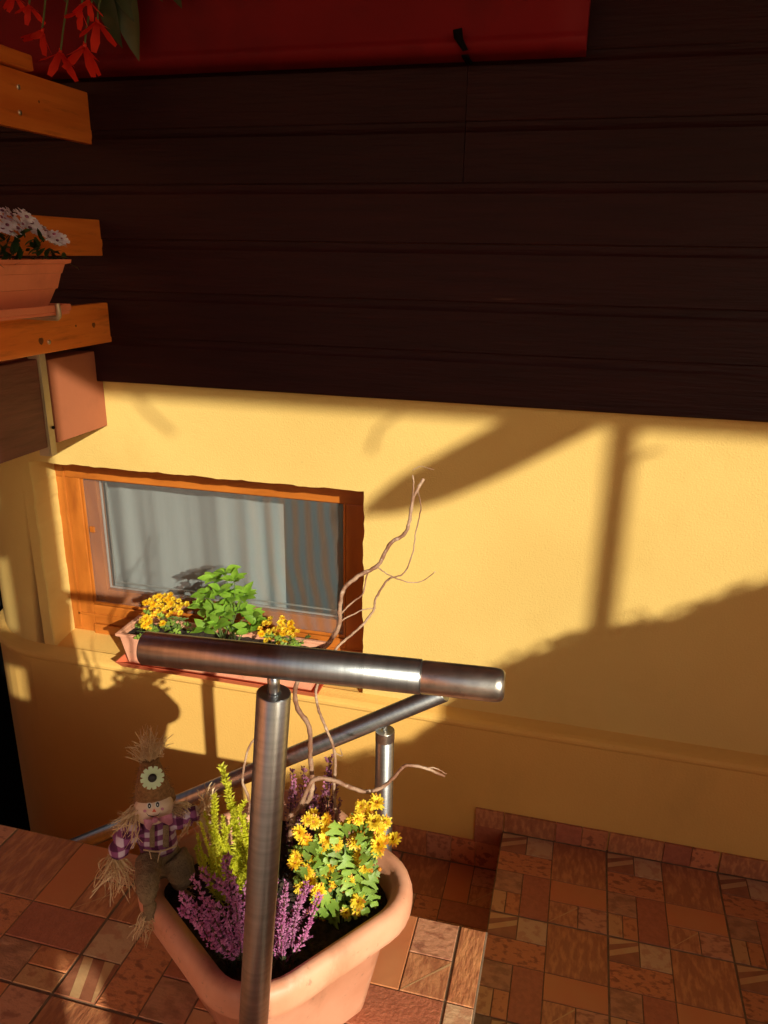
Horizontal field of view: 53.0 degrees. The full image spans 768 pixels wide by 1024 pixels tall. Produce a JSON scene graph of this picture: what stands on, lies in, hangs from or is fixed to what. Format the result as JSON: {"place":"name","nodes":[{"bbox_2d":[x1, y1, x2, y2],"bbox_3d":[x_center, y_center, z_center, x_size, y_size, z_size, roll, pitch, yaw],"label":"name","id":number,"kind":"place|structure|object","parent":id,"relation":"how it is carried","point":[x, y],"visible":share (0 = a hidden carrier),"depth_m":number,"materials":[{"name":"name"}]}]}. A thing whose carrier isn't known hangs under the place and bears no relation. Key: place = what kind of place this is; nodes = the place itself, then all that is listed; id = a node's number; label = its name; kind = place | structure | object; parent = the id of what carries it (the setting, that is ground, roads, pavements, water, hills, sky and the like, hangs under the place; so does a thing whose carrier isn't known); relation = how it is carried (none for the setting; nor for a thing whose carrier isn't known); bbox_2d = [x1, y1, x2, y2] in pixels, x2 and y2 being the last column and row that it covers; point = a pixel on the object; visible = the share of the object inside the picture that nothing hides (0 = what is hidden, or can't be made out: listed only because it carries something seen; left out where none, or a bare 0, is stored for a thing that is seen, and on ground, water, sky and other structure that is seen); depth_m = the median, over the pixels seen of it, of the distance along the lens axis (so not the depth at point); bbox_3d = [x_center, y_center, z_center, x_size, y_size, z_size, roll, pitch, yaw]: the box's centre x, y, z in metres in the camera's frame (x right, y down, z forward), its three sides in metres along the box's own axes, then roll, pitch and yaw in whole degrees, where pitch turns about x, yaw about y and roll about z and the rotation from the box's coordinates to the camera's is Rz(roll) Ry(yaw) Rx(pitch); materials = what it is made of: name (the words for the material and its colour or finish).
{"place":"outdoors","nodes":[
{"label":"outdoors","id":0,"kind":"place"},
{"bbox_2d":[0,590,30,830],"bbox_3d":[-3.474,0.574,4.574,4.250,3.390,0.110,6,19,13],"label":"cellar door","id":1,"kind":"structure","parent":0,"point":[13,810],"depth_m":4.51,"materials":[{"name":"black paint"}]},
{"bbox_2d":[0,590,30,830],"bbox_3d":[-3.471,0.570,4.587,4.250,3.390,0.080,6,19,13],"label":"door leaf","id":2,"kind":"structure","parent":1,"relation":"in","point":[13,807],"depth_m":4.51,"materials":[{"name":"black paint"}]},
{"bbox_2d":[473,807,767,1023],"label":"landing floor","id":3,"kind":"structure","parent":0,"point":[622,929],"depth_m":2.59,"materials":[{"name":"tile"}]},
{"label":"ground","id":4,"kind":"structure","parent":0,"visible":0},
{"bbox_2d":[0,825,487,1023],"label":"raised terrace","id":5,"kind":"structure","parent":4,"relation":"on","point":[71,952],"depth_m":1.66,"materials":[{"name":"tile"}]},
{"bbox_2d":[138,790,412,1023],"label":"flower pot","id":6,"kind":"object","parent":5,"relation":"on","point":[326,978],"visible":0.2,"depth_m":1.39,"materials":[{"name":"ceramic"}]},
{"bbox_2d":[90,724,219,947],"bbox_3d":[-0.430,0.582,1.427,0.169,0.401,0.220,15,23,35],"label":"scarecrow doll","id":7,"kind":"object","parent":6,"relation":"on","point":[154,819],"visible":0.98,"depth_m":1.41,"materials":[{"name":"beige fabric"}]},
{"bbox_2d":[194,762,249,909],"bbox_3d":[-0.292,0.603,1.424,0.112,0.322,0.065,-13,23,-36],"label":"heather","id":8,"kind":"object","parent":6,"relation":"in","point":[220,847],"visible":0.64,"depth_m":1.42,"materials":[{"name":"yellow plant"}]},
{"bbox_2d":[241,739,253,814],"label":"curly willow twig","id":9,"kind":"object","parent":6,"relation":"in","point":[242,780],"visible":0.75,"depth_m":1.40,"materials":[{"name":"brown wood"}]},
{"bbox_2d":[177,851,323,977],"bbox_3d":[-0.224,0.674,1.317,0.240,0.259,0.088,-1,19,-6],"label":"heather","id":10,"kind":"object","parent":6,"relation":"on","point":[222,935],"visible":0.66,"depth_m":1.30,"materials":[{"name":"purple plant"}]},
{"bbox_2d":[284,754,342,855],"bbox_3d":[-0.139,0.598,1.542,0.110,0.261,0.070,6,19,13],"label":"heather","id":11,"kind":"object","parent":6,"relation":"in","point":[313,805],"visible":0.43,"depth_m":1.52,"materials":[{"name":"purple plant"}]},
{"bbox_2d":[287,792,401,928],"bbox_3d":[-0.071,0.638,1.424,0.216,0.301,0.127,-2,19,-8],"label":"yellow mum plant","id":12,"kind":"object","parent":6,"relation":"in","point":[351,878],"visible":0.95,"depth_m":1.39,"materials":[{"name":"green plant"}]},
{"bbox_2d":[314,577,392,822],"bbox_3d":[-0.059,0.393,1.464,0.145,0.581,0.007,-2,19,-9],"label":"curly willow twig","id":13,"kind":"object","parent":6,"relation":"in","point":[322,718],"visible":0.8,"depth_m":1.44,"materials":[{"name":"brown wood"}]},
{"bbox_2d":[287,466,434,841],"bbox_3d":[-0.046,0.278,1.395,0.274,0.740,0.011,-3,19,-10],"label":"curly willow twig","id":14,"kind":"object","parent":6,"relation":"in","point":[298,710],"visible":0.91,"depth_m":1.35,"materials":[{"name":"brown wood"}]},
{"bbox_2d":[285,764,446,826],"bbox_3d":[-0.032,0.534,1.442,0.307,0.130,0.010,-3,19,-10],"label":"curly willow twig","id":15,"kind":"object","parent":6,"relation":"in","point":[293,813],"visible":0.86,"depth_m":1.43,"materials":[{"name":"brown wood"}]},
{"bbox_2d":[136,631,505,1023],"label":"steel rail","id":16,"kind":"object","parent":5,"relation":"on","point":[274,664],"visible":1,"depth_m":0.96,"materials":[{"name":"silver metal"}]},
{"bbox_2d":[0,0,767,870],"bbox_3d":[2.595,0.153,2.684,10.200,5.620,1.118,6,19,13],"label":"house","id":17,"kind":"structure","parent":4,"relation":"on","point":[518,308],"depth_m":2.64,"materials":[{"name":"yellow paint"}]},
{"bbox_2d":[0,44,111,463],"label":"balcony","id":18,"kind":"structure","parent":17,"relation":"attached to","point":[51,390],"depth_m":2.52,"materials":[{"name":"brown paint"}]},
{"bbox_2d":[0,258,70,320],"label":"balcony flower box","id":19,"kind":"object","parent":18,"relation":"attached to","point":[28,286],"visible":0.99,"depth_m":2.16,"materials":[{"name":"plastic"}]},
{"bbox_2d":[0,206,78,268],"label":"daisy plant","id":20,"kind":"object","parent":19,"relation":"in","point":[9,227],"visible":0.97,"depth_m":2.17,"materials":[{"name":"white plant"}]},
{"bbox_2d":[54,464,364,652],"bbox_3d":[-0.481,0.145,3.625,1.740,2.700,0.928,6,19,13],"label":"window","id":21,"kind":"structure","parent":17,"relation":"in","point":[130,537],"depth_m":3.37,"materials":[{"name":"brown wood"}]},
{"bbox_2d":[115,615,326,696],"bbox_3d":[-0.658,0.584,3.142,0.884,0.159,0.184,6,19,13],"label":"window box","id":22,"kind":"object","parent":17,"relation":"on","point":[127,633],"visible":0.27,"depth_m":3.14,"materials":[{"name":"ceramic"}]},
{"bbox_2d":[133,614,173,639],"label":"yellow mum plant","id":23,"kind":"object","parent":22,"relation":"in","point":[147,619],"visible":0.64,"depth_m":3.14,"materials":[{"name":"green plant"}]},
{"bbox_2d":[142,592,194,633],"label":"yellow mum plant","id":24,"kind":"object","parent":22,"relation":"on","point":[169,599],"visible":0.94,"depth_m":3.18,"materials":[{"name":"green plant"}]},
{"bbox_2d":[187,564,267,639],"bbox_3d":[-0.624,0.378,3.069,0.364,0.332,0.173,6,19,13],"label":"leafy green plant","id":25,"kind":"object","parent":22,"relation":"on","point":[255,618],"visible":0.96,"depth_m":3.06,"materials":[{"name":"green plant"}]},
{"bbox_2d":[257,615,310,645],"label":"yellow mum plant","id":26,"kind":"object","parent":22,"relation":"on","point":[292,630],"visible":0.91,"depth_m":3.01,"materials":[{"name":"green plant"}]},
{"bbox_2d":[0,0,590,79],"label":"red flower trough","id":27,"kind":"object","parent":17,"relation":"attached to","point":[201,36],"visible":0.86,"depth_m":2.25,"materials":[{"name":"plastic"}]},
{"bbox_2d":[3,0,181,81],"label":"begonia","id":28,"kind":"object","parent":27,"relation":"in","point":[118,16],"visible":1,"depth_m":2.31,"materials":[{"name":"red plant"}]},
{"bbox_2d":[392,824,499,931],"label":"cellar stairs","id":29,"kind":"structure","parent":4,"relation":"on","point":[456,888],"depth_m":3.07,"materials":[{"name":"tile"}]},
{"bbox_2d":[70,694,448,851],"bbox_3d":[-0.593,1.179,2.126,1.487,1.843,0.044,6,19,13],"label":"steel stair rail","id":30,"kind":"object","parent":29,"relation":"on","point":[379,722],"visible":0.43,"depth_m":1.75,"materials":[{"name":"silver metal"}]}
]}

